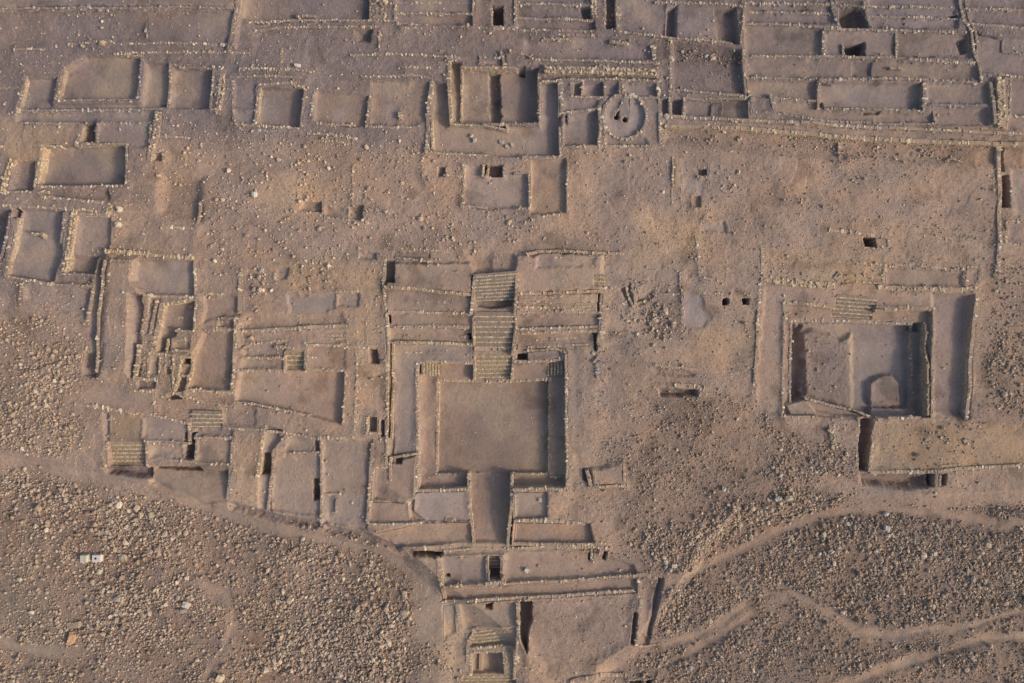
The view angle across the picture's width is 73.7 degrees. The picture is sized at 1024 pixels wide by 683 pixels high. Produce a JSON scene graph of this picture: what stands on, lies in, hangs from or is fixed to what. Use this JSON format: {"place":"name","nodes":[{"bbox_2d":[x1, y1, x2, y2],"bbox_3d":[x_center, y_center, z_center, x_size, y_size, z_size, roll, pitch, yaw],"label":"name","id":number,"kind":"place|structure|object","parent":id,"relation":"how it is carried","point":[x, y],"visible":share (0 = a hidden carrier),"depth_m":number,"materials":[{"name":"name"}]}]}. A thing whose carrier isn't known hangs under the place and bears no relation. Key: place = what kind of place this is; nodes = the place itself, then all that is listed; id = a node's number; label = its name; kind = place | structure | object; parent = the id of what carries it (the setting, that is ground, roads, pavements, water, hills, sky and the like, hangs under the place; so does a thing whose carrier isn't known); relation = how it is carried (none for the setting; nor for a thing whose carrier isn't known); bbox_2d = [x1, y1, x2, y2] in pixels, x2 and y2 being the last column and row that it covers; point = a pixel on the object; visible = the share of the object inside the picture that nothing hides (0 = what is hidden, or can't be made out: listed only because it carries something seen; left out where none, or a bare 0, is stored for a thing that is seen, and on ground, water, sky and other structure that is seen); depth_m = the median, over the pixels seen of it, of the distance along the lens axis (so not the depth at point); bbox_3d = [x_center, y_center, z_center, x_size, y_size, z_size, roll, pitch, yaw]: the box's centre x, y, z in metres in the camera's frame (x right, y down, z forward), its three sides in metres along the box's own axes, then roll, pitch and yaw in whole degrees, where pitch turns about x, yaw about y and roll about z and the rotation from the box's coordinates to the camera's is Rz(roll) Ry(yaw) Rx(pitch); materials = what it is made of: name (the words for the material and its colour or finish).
{"place":"outdoors","nodes":[
{"label":"outdoors","id":0,"kind":"place"},
{"bbox_2d":[0,0,1023,682],"bbox_3d":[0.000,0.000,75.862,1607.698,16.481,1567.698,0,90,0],"label":"ground","id":1,"kind":"structure","parent":0,"point":[322,52],"depth_m":80.04,"materials":[{"name":"soil"}]},
{"bbox_2d":[0,158,17,193],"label":"stone wall","id":2,"kind":"structure","parent":1,"relation":"on","point":[11,164],"depth_m":79.42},
{"bbox_2d":[0,639,94,660],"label":"footpath","id":3,"kind":"structure","parent":1,"relation":"on","point":[46,650],"depth_m":82.13,"materials":[{"name":"soil"}]},
{"bbox_2d":[0,204,99,285],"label":"stone room","id":4,"kind":"object","parent":1,"relation":"on","point":[39,234],"visible":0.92,"depth_m":80.71,"materials":[{"name":"soil"}]},
{"bbox_2d":[33,143,128,188],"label":"stone room","id":5,"kind":"object","parent":1,"relation":"on","point":[60,164],"visible":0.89,"depth_m":80.85,"materials":[{"name":"soil"}]},
{"bbox_2d":[50,203,112,287],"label":"stone room","id":6,"kind":"object","parent":1,"relation":"on","point":[74,262],"visible":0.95,"depth_m":80.20,"materials":[{"name":"soil"}]},
{"bbox_2d":[15,111,153,125],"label":"terrace platform","id":7,"kind":"structure","parent":1,"relation":"on","point":[116,117],"depth_m":79.68,"materials":[{"name":"soil"}]},
{"bbox_2d":[75,123,98,143],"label":"excavation pit","id":8,"kind":"object","parent":1,"relation":"in","point":[88,134],"visible":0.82,"depth_m":79.83,"materials":[{"name":"soil"}]},
{"bbox_2d":[80,351,96,374],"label":"excavation pit","id":9,"kind":"object","parent":1,"relation":"in","point":[91,363],"visible":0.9,"depth_m":80.71,"materials":[{"name":"soil"}]},
{"bbox_2d":[16,74,166,113],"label":"stone corridor","id":10,"kind":"object","parent":1,"relation":"on","point":[42,92],"visible":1,"depth_m":79.79,"materials":[{"name":"stone"}]},
{"bbox_2d":[54,53,143,102],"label":"stone room","id":11,"kind":"object","parent":1,"relation":"on","point":[84,83],"visible":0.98,"depth_m":79.96,"materials":[{"name":"soil"}]},
{"bbox_2d":[74,389,156,414],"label":"terrace platform","id":12,"kind":"structure","parent":1,"relation":"on","point":[139,401],"depth_m":80.26,"materials":[{"name":"soil"}]},
{"bbox_2d":[0,0,240,12],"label":"terrace platform","id":13,"kind":"structure","parent":1,"relation":"on","point":[91,6],"depth_m":78.32,"materials":[{"name":"soil"}]},
{"bbox_2d":[100,441,150,467],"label":"stone staircase","id":14,"kind":"structure","parent":1,"relation":"on","point":[128,453],"depth_m":80.85,"materials":[{"name":"stone"}]},
{"bbox_2d":[98,111,161,160],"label":"stone room","id":15,"kind":"object","parent":1,"relation":"on","point":[125,134],"visible":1,"depth_m":79.62,"materials":[{"name":"soil"}]},
{"bbox_2d":[86,248,196,387],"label":"mound house","id":16,"kind":"structure","parent":1,"relation":"on","point":[179,279],"depth_m":80.27,"materials":[{"name":"stone"}]},
{"bbox_2d":[103,412,195,444],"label":"stone room","id":17,"kind":"object","parent":1,"relation":"on","point":[128,429],"visible":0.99,"depth_m":80.52,"materials":[{"name":"soil"}]},
{"bbox_2d":[144,62,172,108],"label":"stone room","id":18,"kind":"object","parent":1,"relation":"on","point":[159,85],"visible":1,"depth_m":79.86,"materials":[{"name":"soil"}]},
{"bbox_2d":[67,12,255,56],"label":"terrace platform","id":19,"kind":"structure","parent":1,"relation":"on","point":[215,24],"depth_m":78.89,"materials":[{"name":"soil"}]},
{"bbox_2d":[146,332,195,397],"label":"cell cluster","id":20,"kind":"object","parent":1,"relation":"on","point":[180,344],"visible":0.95,"depth_m":80.20,"materials":[{"name":"stone"}]},
{"bbox_2d":[150,432,228,465],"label":"stone room","id":21,"kind":"object","parent":1,"relation":"on","point":[168,450],"visible":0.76,"depth_m":80.65,"materials":[{"name":"soil"}]},
{"bbox_2d":[152,465,238,502],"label":"stone room","id":22,"kind":"object","parent":1,"relation":"on","point":[200,484],"visible":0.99,"depth_m":81.20,"materials":[{"name":"soil"}]},
{"bbox_2d":[171,63,220,110],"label":"stone room","id":23,"kind":"object","parent":1,"relation":"on","point":[193,96],"visible":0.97,"depth_m":79.98,"materials":[{"name":"soil"}]},
{"bbox_2d":[171,580,233,682],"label":"footpath","id":24,"kind":"structure","parent":1,"relation":"on","point":[212,587],"depth_m":81.83,"materials":[{"name":"soil"}]},
{"bbox_2d":[190,410,222,427],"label":"stone staircase","id":25,"kind":"structure","parent":1,"relation":"on","point":[201,418],"depth_m":80.24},
{"bbox_2d":[0,452,420,569],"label":"footpath","id":26,"kind":"structure","parent":1,"relation":"on","point":[185,497],"depth_m":81.41,"materials":[{"name":"soil"}]},
{"bbox_2d":[187,328,234,394],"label":"stone room","id":27,"kind":"object","parent":1,"relation":"on","point":[213,355],"visible":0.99,"depth_m":80.77,"materials":[{"name":"soil"}]},
{"bbox_2d":[194,428,234,463],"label":"stone room","id":28,"kind":"object","parent":1,"relation":"on","point":[209,450],"visible":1,"depth_m":80.61,"materials":[{"name":"soil"}]},
{"bbox_2d":[215,66,225,114],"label":"stone wall","id":29,"kind":"structure","parent":1,"relation":"on","point":[220,98],"depth_m":78.96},
{"bbox_2d":[201,272,242,330],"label":"stone house","id":30,"kind":"structure","parent":1,"relation":"on","point":[223,307],"depth_m":80.30,"materials":[{"name":"soil"}]},
{"bbox_2d":[227,0,241,50],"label":"stone wall","id":31,"kind":"structure","parent":1,"relation":"on","point":[238,4],"depth_m":78.44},
{"bbox_2d":[231,74,301,78],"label":"stone wall","id":32,"kind":"structure","parent":1,"relation":"on","point":[272,75],"depth_m":78.97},
{"bbox_2d":[231,80,307,132],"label":"stone room","id":33,"kind":"object","parent":1,"relation":"on","point":[269,116],"visible":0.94,"depth_m":79.81,"materials":[{"name":"soil"}]},
{"bbox_2d":[255,427,285,510],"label":"stone room","id":34,"kind":"object","parent":1,"relation":"on","point":[273,440],"visible":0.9,"depth_m":80.86,"materials":[{"name":"soil"}]},
{"bbox_2d":[238,66,314,73],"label":"stone wall","id":35,"kind":"structure","parent":1,"relation":"on","point":[274,68],"depth_m":78.95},
{"bbox_2d":[223,427,353,440],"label":"stone wall","id":36,"kind":"structure","parent":1,"relation":"on","point":[295,434],"depth_m":80.30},
{"bbox_2d":[234,324,347,333],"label":"stone wall","id":37,"kind":"structure","parent":1,"relation":"on","point":[274,329],"depth_m":79.92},
{"bbox_2d":[272,438,322,522],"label":"stone room","id":38,"kind":"object","parent":1,"relation":"on","point":[306,493],"visible":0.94,"depth_m":80.84,"materials":[{"name":"soil"}]},
{"bbox_2d":[231,328,368,433],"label":"stair court","id":39,"kind":"object","parent":1,"relation":"on","point":[325,397],"visible":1,"depth_m":80.84,"materials":[{"name":"stone"}]},
{"bbox_2d":[289,295,334,314],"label":"levelled patch","id":40,"kind":"object","parent":1,"relation":"on","point":[314,304],"visible":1,"depth_m":80.17,"materials":[{"name":"soil"}]},
{"bbox_2d":[244,0,392,31],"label":"terrace platform","id":41,"kind":"structure","parent":1,"relation":"on","point":[261,11],"depth_m":79.25,"materials":[{"name":"soil"}]},
{"bbox_2d":[307,132,357,144],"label":"double kerb","id":42,"kind":"structure","parent":1,"relation":"on","point":[339,141],"depth_m":79.28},
{"bbox_2d":[309,86,370,128],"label":"stone room","id":43,"kind":"object","parent":1,"relation":"on","point":[342,110],"visible":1,"depth_m":79.69,"materials":[{"name":"soil"}]},
{"bbox_2d":[324,206,362,221],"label":"trial trench","id":44,"kind":"object","parent":1,"relation":"on","point":[356,212],"visible":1,"depth_m":80.03,"materials":[{"name":"soil"}]},
{"bbox_2d":[322,440,371,529],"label":"stone room","id":45,"kind":"object","parent":1,"relation":"on","point":[350,473],"visible":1,"depth_m":80.80,"materials":[{"name":"soil"}]},
{"bbox_2d":[336,290,358,305],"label":"trial trench","id":46,"kind":"object","parent":1,"relation":"on","point":[352,298],"visible":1,"depth_m":80.22,"materials":[{"name":"soil"}]},
{"bbox_2d":[365,443,374,523],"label":"stone wall","id":47,"kind":"structure","parent":1,"relation":"on","point":[369,504],"depth_m":80.50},
{"bbox_2d":[365,416,384,435],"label":"excavation pit","id":48,"kind":"object","parent":1,"relation":"in","point":[374,425],"visible":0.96,"depth_m":80.91,"materials":[{"name":"soil"}]},
{"bbox_2d":[375,0,387,21],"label":"stone wall","id":49,"kind":"structure","parent":1,"relation":"on","point":[381,9],"depth_m":78.67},
{"bbox_2d":[360,73,429,79],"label":"stone wall","id":50,"kind":"structure","parent":1,"relation":"on","point":[395,76],"depth_m":78.97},
{"bbox_2d":[368,82,427,128],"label":"stone room","id":51,"kind":"object","parent":1,"relation":"on","point":[385,100],"visible":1,"depth_m":79.59,"materials":[{"name":"soil"}]},
{"bbox_2d":[350,52,459,58],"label":"stone wall","id":52,"kind":"structure","parent":1,"relation":"on","point":[405,54],"depth_m":78.93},
{"bbox_2d":[393,0,474,28],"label":"terrace platform","id":53,"kind":"structure","parent":1,"relation":"on","point":[429,7],"depth_m":79.10,"materials":[{"name":"soil"}]},
{"bbox_2d":[368,247,608,549],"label":"great platform","id":54,"kind":"structure","parent":1,"relation":"on","point":[486,383],"depth_m":81.06,"materials":[{"name":"soil"}]},
{"bbox_2d":[461,627,516,682],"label":"staircase","id":55,"kind":"structure","parent":1,"relation":"on","point":[483,638],"depth_m":83.21,"materials":[{"name":"stone"}]},
{"bbox_2d":[424,49,561,158],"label":"stepped temple","id":56,"kind":"structure","parent":1,"relation":"on","point":[520,103],"depth_m":80.25,"materials":[{"name":"stone"}]},
{"bbox_2d":[489,4,517,28],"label":"excavation pit","id":57,"kind":"object","parent":1,"relation":"in","point":[497,19],"visible":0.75,"depth_m":79.56,"materials":[{"name":"soil"}]},
{"bbox_2d":[0,0,1023,682],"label":"rubble","id":58,"kind":"object","parent":1,"relation":"on","point":[382,638],"visible":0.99,"depth_m":81.46,"materials":[{"name":"stone"}]},
{"bbox_2d":[461,159,568,217],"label":"shrine","id":59,"kind":"object","parent":1,"relation":"on","point":[508,193],"visible":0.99,"depth_m":79.97,"materials":[{"name":"soil"}]},
{"bbox_2d":[403,542,636,670],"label":"front terrace","id":60,"kind":"structure","parent":1,"relation":"on","point":[457,572],"depth_m":81.26,"materials":[{"name":"soil"}]},
{"bbox_2d":[513,599,532,667],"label":"steep trench","id":61,"kind":"object","parent":1,"relation":"in","point":[522,632],"visible":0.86,"depth_m":81.85,"materials":[{"name":"stone"}]},
{"bbox_2d":[513,0,598,38],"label":"terrace platform","id":62,"kind":"structure","parent":1,"relation":"on","point":[538,11],"depth_m":79.09,"materials":[{"name":"soil"}]},
{"bbox_2d":[526,249,623,256],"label":"stone wall","id":63,"kind":"structure","parent":1,"relation":"on","point":[585,252],"depth_m":79.52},
{"bbox_2d":[526,36,663,65],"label":"terrace platform","id":64,"kind":"structure","parent":1,"relation":"on","point":[593,48],"depth_m":79.31,"materials":[{"name":"soil"}]},
{"bbox_2d":[567,672,628,682],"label":"stone wall","id":65,"kind":"structure","parent":1,"relation":"on","point":[596,676],"depth_m":81.88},
{"bbox_2d":[592,356,604,378],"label":"stone wall","id":66,"kind":"structure","parent":1,"relation":"on","point":[599,365],"depth_m":80.31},
{"bbox_2d":[540,64,658,84],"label":"rubble bank","id":67,"kind":"structure","parent":1,"relation":"on","point":[607,70],"depth_m":78.70,"materials":[{"name":"stone"}]},
{"bbox_2d":[584,459,625,488],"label":"stone kerb","id":68,"kind":"structure","parent":1,"relation":"on","point":[609,473],"depth_m":80.34,"materials":[{"name":"soil"}]},
{"bbox_2d":[603,0,620,31],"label":"rubble gully","id":69,"kind":"object","parent":1,"relation":"on","point":[614,5],"visible":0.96,"depth_m":79.42,"materials":[{"name":"stone"}]},
{"bbox_2d":[560,82,667,148],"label":"stone room","id":70,"kind":"object","parent":1,"relation":"on","point":[583,128],"visible":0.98,"depth_m":79.78,"materials":[{"name":"stone"}]},
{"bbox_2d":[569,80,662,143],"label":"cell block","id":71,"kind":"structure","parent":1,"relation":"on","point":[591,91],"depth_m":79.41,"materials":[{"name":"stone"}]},
{"bbox_2d":[601,92,659,143],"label":"round plaza","id":72,"kind":"structure","parent":1,"relation":"on","point":[638,116],"depth_m":79.58,"materials":[{"name":"soil"}]},
{"bbox_2d":[615,281,653,308],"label":"ruined rooms","id":73,"kind":"object","parent":1,"relation":"on","point":[627,295],"visible":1,"depth_m":79.90,"materials":[{"name":"stone"}]},
{"bbox_2d":[630,573,660,647],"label":"side room","id":74,"kind":"object","parent":1,"relation":"on","point":[644,609],"visible":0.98,"depth_m":81.35,"materials":[{"name":"stone"}]},
{"bbox_2d":[618,0,732,43],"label":"terrace platform","id":75,"kind":"structure","parent":1,"relation":"on","point":[650,18],"depth_m":78.99,"materials":[{"name":"soil"}]},
{"bbox_2d":[671,156,682,204],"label":"buried wall","id":76,"kind":"structure","parent":1,"relation":"on","point":[678,174],"depth_m":79.53,"materials":[{"name":"soil"}]},
{"bbox_2d":[652,272,710,332],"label":"stone room","id":77,"kind":"object","parent":1,"relation":"on","point":[695,314],"visible":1,"depth_m":80.08,"materials":[{"name":"soil"}]},
{"bbox_2d":[685,166,708,192],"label":"trial trench","id":78,"kind":"object","parent":1,"relation":"on","point":[695,184],"visible":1,"depth_m":79.71,"materials":[{"name":"soil"}]},
{"bbox_2d":[654,0,745,43],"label":"oblong plateau","id":79,"kind":"structure","parent":1,"relation":"on","point":[692,23],"depth_m":78.79,"materials":[{"name":"soil"}]},
{"bbox_2d":[667,37,747,114],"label":"rubble room","id":80,"kind":"object","parent":1,"relation":"on","point":[717,84],"visible":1,"depth_m":79.70,"materials":[{"name":"soil"}]},
{"bbox_2d":[630,590,785,647],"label":"footpath","id":81,"kind":"structure","parent":1,"relation":"on","point":[722,621],"depth_m":82.34,"materials":[{"name":"soil"}]},
{"bbox_2d":[644,595,773,676],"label":"footpath","id":82,"kind":"structure","parent":1,"relation":"on","point":[690,652],"depth_m":82.42,"materials":[{"name":"soil"}]},
{"bbox_2d":[672,95,750,118],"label":"stone room","id":83,"kind":"object","parent":1,"relation":"on","point":[730,107],"visible":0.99,"depth_m":79.83,"materials":[{"name":"soil"}]},
{"bbox_2d":[702,213,723,230],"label":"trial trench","id":84,"kind":"object","parent":1,"relation":"on","point":[712,226],"visible":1,"depth_m":79.99,"materials":[{"name":"soil"}]},
{"bbox_2d":[744,26,818,58],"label":"stone room","id":85,"kind":"object","parent":1,"relation":"on","point":[766,41],"visible":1,"depth_m":79.41,"materials":[{"name":"soil"}]},
{"bbox_2d":[746,80,816,111],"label":"stone room","id":86,"kind":"object","parent":1,"relation":"on","point":[800,91],"visible":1,"depth_m":79.61,"materials":[{"name":"soil"}]},
{"bbox_2d":[741,0,840,28],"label":"terrace platform","id":87,"kind":"structure","parent":1,"relation":"on","point":[758,18],"depth_m":78.98,"materials":[{"name":"soil"}]},
{"bbox_2d":[646,505,1023,591],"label":"footpath","id":88,"kind":"structure","parent":1,"relation":"on","point":[968,518],"depth_m":81.56,"materials":[{"name":"soil"}]},
{"bbox_2d":[663,113,1023,147],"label":"terrace wall","id":89,"kind":"structure","parent":1,"relation":"on","point":[834,131],"depth_m":79.29,"materials":[{"name":"stone"}]},
{"bbox_2d":[751,102,935,125],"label":"terrace platform","id":90,"kind":"structure","parent":1,"relation":"on","point":[802,110],"depth_m":79.63,"materials":[{"name":"soil"}]},
{"bbox_2d":[838,4,871,28],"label":"excavation pit","id":91,"kind":"object","parent":1,"relation":"in","point":[848,20],"visible":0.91,"depth_m":79.74,"materials":[{"name":"soil"}]},
{"bbox_2d":[741,58,977,84],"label":"terrace platform","id":92,"kind":"structure","parent":1,"relation":"on","point":[872,70],"depth_m":79.43,"materials":[{"name":"soil"}]},
{"bbox_2d":[828,228,891,239],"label":"stone wall","id":93,"kind":"structure","parent":1,"relation":"on","point":[867,236],"depth_m":79.66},
{"bbox_2d":[752,248,980,420],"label":"sunken court","id":94,"kind":"object","parent":1,"relation":"on","point":[871,370],"visible":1,"depth_m":80.92,"materials":[{"name":"soil"}]},
{"bbox_2d":[815,78,927,112],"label":"stone hall","id":95,"kind":"structure","parent":1,"relation":"on","point":[896,98],"depth_m":79.96,"materials":[{"name":"soil"}]},
{"bbox_2d":[765,585,1023,638],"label":"footpath","id":96,"kind":"structure","parent":1,"relation":"on","point":[858,630],"depth_m":82.14,"materials":[{"name":"soil"}]},
{"bbox_2d":[820,27,974,64],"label":"twin room","id":97,"kind":"object","parent":1,"relation":"on","point":[860,46],"visible":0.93,"depth_m":79.12,"materials":[{"name":"soil"}]},
{"bbox_2d":[863,0,957,28],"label":"terrace platform","id":98,"kind":"structure","parent":1,"relation":"on","point":[932,12],"depth_m":78.96,"materials":[{"name":"soil"}]},
{"bbox_2d":[840,633,1023,682],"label":"footpath","id":99,"kind":"structure","parent":1,"relation":"on","point":[917,658],"depth_m":81.96,"materials":[{"name":"soil"}]},
{"bbox_2d":[855,416,1023,485],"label":"enclosure","id":100,"kind":"object","parent":1,"relation":"on","point":[1004,448],"visible":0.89,"depth_m":80.60,"materials":[{"name":"soil"}]},
{"bbox_2d":[926,82,999,124],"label":"stone room","id":101,"kind":"object","parent":1,"relation":"on","point":[967,94],"visible":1,"depth_m":79.53,"materials":[{"name":"soil"}]},
{"bbox_2d":[957,0,982,82],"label":"stone wall","id":102,"kind":"structure","parent":1,"relation":"on","point":[969,28],"depth_m":78.88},
{"bbox_2d":[966,0,1023,29],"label":"terrace platform","id":103,"kind":"structure","parent":1,"relation":"on","point":[996,15],"depth_m":79.03,"materials":[{"name":"soil"}]},
{"bbox_2d":[994,146,1002,272],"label":"stone wall","id":104,"kind":"structure","parent":1,"relation":"on","point":[997,156],"depth_m":79.52,"materials":[{"name":"stone"}]},
{"bbox_2d":[977,30,1023,78],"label":"stone room","id":105,"kind":"object","parent":1,"relation":"on","point":[1005,60],"visible":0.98,"depth_m":79.65,"materials":[{"name":"soil"}]},
{"bbox_2d":[994,76,1011,128],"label":"rubble wall","id":106,"kind":"structure","parent":1,"relation":"on","point":[1000,88],"depth_m":78.85,"materials":[{"name":"stone"}]},
{"bbox_2d":[1004,171,1023,244],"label":"stone room","id":107,"kind":"object","parent":1,"relation":"on","point":[1015,232],"visible":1,"depth_m":79.80,"materials":[{"name":"soil"}]},
{"bbox_2d":[1008,82,1023,129],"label":"stone room","id":108,"kind":"object","parent":1,"relation":"on","point":[1017,103],"visible":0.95,"depth_m":79.78,"materials":[{"name":"soil"}]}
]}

